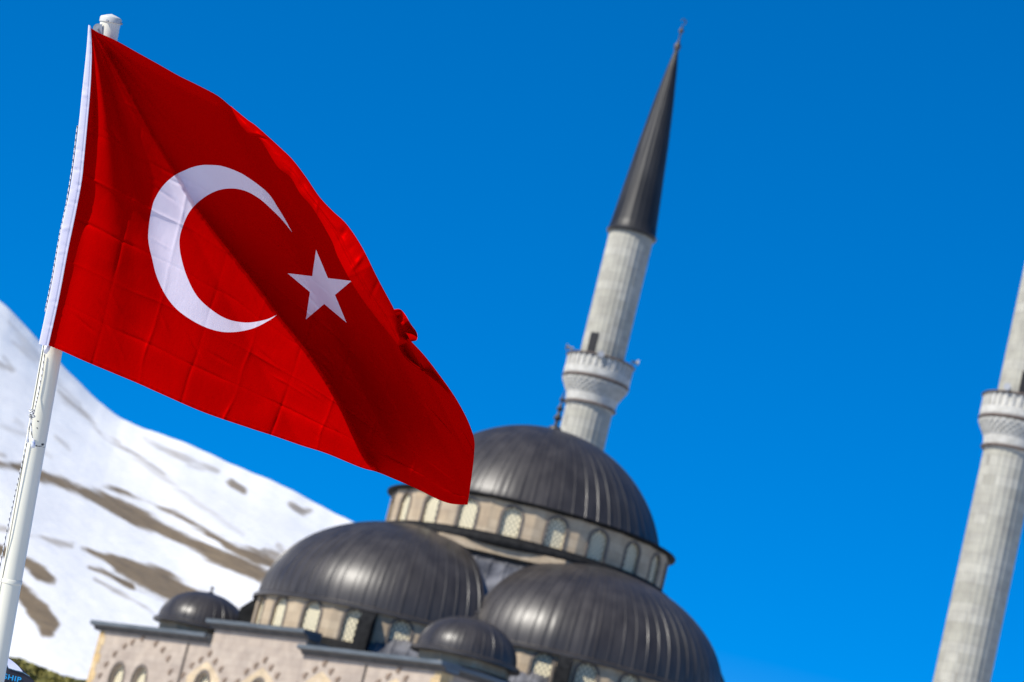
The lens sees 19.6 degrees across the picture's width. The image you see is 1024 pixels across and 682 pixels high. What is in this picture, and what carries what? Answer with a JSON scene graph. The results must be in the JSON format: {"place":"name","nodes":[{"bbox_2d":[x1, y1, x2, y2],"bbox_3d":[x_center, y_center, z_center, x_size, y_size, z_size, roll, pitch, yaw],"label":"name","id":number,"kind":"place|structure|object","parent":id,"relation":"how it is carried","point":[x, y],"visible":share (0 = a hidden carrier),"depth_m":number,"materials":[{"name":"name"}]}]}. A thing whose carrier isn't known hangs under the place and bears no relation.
{"place":"outdoors","nodes":[
{"label":"outdoors","id":0,"kind":"place"},
{"bbox_2d":[4,658,33,681],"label":"banner","id":1,"kind":"object","parent":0,"point":[15,672],"visible":0.73,"depth_m":11.90,"materials":[{"name":"blue fabric"}]},
{"bbox_2d":[0,301,353,679],"bbox_3d":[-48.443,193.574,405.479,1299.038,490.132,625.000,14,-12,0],"label":"mountain","id":2,"kind":"structure","parent":0,"point":[133,524],"depth_m":489.95,"materials":[{"name":"white snow"}]},
{"bbox_2d":[9,657,35,678],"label":"pine tree","id":3,"kind":"object","parent":2,"relation":"on","point":[24,665],"visible":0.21,"depth_m":283.38,"materials":[{"name":"green plant"}]},
{"bbox_2d":[31,664,49,678],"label":"pine tree","id":4,"kind":"object","parent":2,"relation":"on","point":[42,672],"visible":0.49,"depth_m":287.33,"materials":[{"name":"green plant"}]},
{"bbox_2d":[36,675,63,681],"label":"pine tree","id":5,"kind":"object","parent":2,"relation":"on","point":[52,678],"visible":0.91,"depth_m":279.01,"materials":[{"name":"green plant"}]},
{"bbox_2d":[48,674,69,677],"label":"pine tree","id":6,"kind":"object","parent":2,"relation":"on","point":[59,675],"visible":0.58,"depth_m":281.45,"materials":[{"name":"green plant"}]},
{"bbox_2d":[61,676,83,681],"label":"pine tree","id":7,"kind":"object","parent":2,"relation":"on","point":[69,679],"visible":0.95,"depth_m":276.41,"materials":[{"name":"green plant"}]},
{"bbox_2d":[0,0,1023,681],"label":"sky","id":8,"kind":"structure","parent":0,"point":[822,324],"materials":[{"name":"blue"}]},
{"label":"ground","id":9,"kind":"structure","parent":0,"visible":0},
{"bbox_2d":[0,14,122,681],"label":"flagpole","id":10,"kind":"object","parent":9,"relation":"on","point":[23,513],"visible":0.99,"depth_m":11.07,"materials":[{"name":"paint"}]},
{"bbox_2d":[0,126,77,565],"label":"halyard","id":11,"kind":"object","parent":10,"relation":"hanging from","point":[46,351],"visible":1,"depth_m":11.05,"materials":[{"name":"fabric"}]},
{"bbox_2d":[39,25,474,504],"bbox_3d":[-0.872,-0.275,11.143,1.800,1.320,0.988,14,-12,0],"label":"flag","id":12,"kind":"object","parent":10,"relation":"attached to","point":[212,259],"visible":1,"depth_m":11.08,"materials":[{"name":"fabric"}]},
{"bbox_2d":[87,393,724,681],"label":"mosque","id":13,"kind":"structure","parent":9,"relation":"on","point":[542,556],"depth_m":151.90,"materials":[{"name":"metal"}]},
{"bbox_2d":[107,661,124,681],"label":"wall window","id":14,"kind":"structure","parent":13,"relation":"in","point":[120,674],"depth_m":161.72,"materials":[{"name":"paint"}]},
{"bbox_2d":[130,664,146,681],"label":"wall window","id":15,"kind":"structure","parent":13,"relation":"in","point":[142,677],"depth_m":159.84,"materials":[{"name":"paint"}]},
{"bbox_2d":[193,670,209,681],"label":"wall window","id":16,"kind":"structure","parent":13,"relation":"in","point":[206,678],"depth_m":154.81,"materials":[{"name":"paint"}]},
{"bbox_2d":[252,677,263,681],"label":"wall window","id":17,"kind":"structure","parent":13,"relation":"in","point":[257,678],"depth_m":150.38,"materials":[{"name":"paint"}]},
{"bbox_2d":[253,595,265,623],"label":"window","id":18,"kind":"structure","parent":13,"relation":"in","point":[263,604],"depth_m":154.77,"materials":[{"name":"paint"}]},
{"bbox_2d":[268,596,287,625],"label":"window","id":19,"kind":"structure","parent":13,"relation":"in","point":[281,610],"depth_m":152.45,"materials":[{"name":"paint"}]},
{"bbox_2d":[297,600,322,631],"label":"window","id":20,"kind":"structure","parent":13,"relation":"in","point":[313,615],"depth_m":150.71,"materials":[{"name":"paint"}]},
{"bbox_2d":[336,607,362,641],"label":"window","id":21,"kind":"structure","parent":13,"relation":"in","point":[350,623],"depth_m":149.64,"materials":[{"name":"paint"}]},
{"bbox_2d":[386,493,395,520],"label":"window","id":22,"kind":"structure","parent":13,"relation":"in","point":[394,495],"depth_m":160.86,"materials":[{"name":"paint"}]},
{"bbox_2d":[384,618,413,643],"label":"window","id":23,"kind":"structure","parent":13,"relation":"in","point":[400,630],"depth_m":149.24,"materials":[{"name":"paint"}]},
{"bbox_2d":[395,490,411,519],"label":"window","id":24,"kind":"structure","parent":13,"relation":"in","point":[407,503],"depth_m":158.87,"materials":[{"name":"paint"}]},
{"bbox_2d":[419,494,440,521],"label":"window","id":25,"kind":"structure","parent":13,"relation":"in","point":[433,505],"depth_m":156.90,"materials":[{"name":"paint"}]},
{"bbox_2d":[453,496,479,528],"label":"window","id":26,"kind":"structure","parent":13,"relation":"in","point":[469,513],"depth_m":155.42,"materials":[{"name":"paint"}]},
{"bbox_2d":[495,504,523,537],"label":"window","id":27,"kind":"structure","parent":13,"relation":"in","point":[513,518],"depth_m":154.70,"materials":[{"name":"paint"}]},
{"bbox_2d":[526,651,554,681],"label":"window","id":28,"kind":"structure","parent":13,"relation":"in","point":[543,664],"depth_m":148.05,"materials":[{"name":"paint"}]},
{"bbox_2d":[541,515,568,549],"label":"window","id":29,"kind":"structure","parent":13,"relation":"in","point":[554,532],"depth_m":154.66,"materials":[{"name":"paint"}]},
{"bbox_2d":[571,661,599,681],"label":"window","id":30,"kind":"structure","parent":13,"relation":"in","point":[585,672],"depth_m":147.76,"materials":[{"name":"paint"}]},
{"bbox_2d":[584,528,609,562],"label":"window","id":31,"kind":"structure","parent":13,"relation":"in","point":[596,540],"depth_m":155.42,"materials":[{"name":"paint"}]},
{"bbox_2d":[618,673,640,681],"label":"window","id":32,"kind":"structure","parent":13,"relation":"in","point":[626,677],"depth_m":148.19,"materials":[{"name":"paint"}]},
{"bbox_2d":[620,541,640,574],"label":"window","id":33,"kind":"structure","parent":13,"relation":"in","point":[630,553],"depth_m":156.83,"materials":[{"name":"paint"}]},
{"bbox_2d":[646,552,660,584],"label":"window","id":34,"kind":"structure","parent":13,"relation":"in","point":[650,576],"depth_m":158.83,"materials":[{"name":"paint"}]},
{"bbox_2d":[660,561,667,589],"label":"window","id":35,"kind":"structure","parent":13,"relation":"in","point":[666,566],"depth_m":161.13,"materials":[{"name":"paint"}]},
{"bbox_2d":[560,19,685,450],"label":"minaret","id":36,"kind":"object","parent":9,"relation":"on","point":[598,371],"visible":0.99,"depth_m":181.59,"materials":[{"name":"stone"}]},
{"bbox_2d":[586,332,598,351],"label":"door","id":37,"kind":"structure","parent":36,"relation":"in","point":[593,339],"depth_m":180.73,"materials":[{"name":"black"}]},
{"bbox_2d":[933,270,1023,681],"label":"minaret","id":38,"kind":"object","parent":9,"relation":"on","point":[975,616],"visible":1,"depth_m":159.99,"materials":[{"name":"stone"}]},
{"bbox_2d":[1018,371,1023,392],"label":"door","id":39,"kind":"structure","parent":38,"relation":"in","point":[1021,388],"depth_m":161.45,"materials":[{"name":"black"}]}
]}

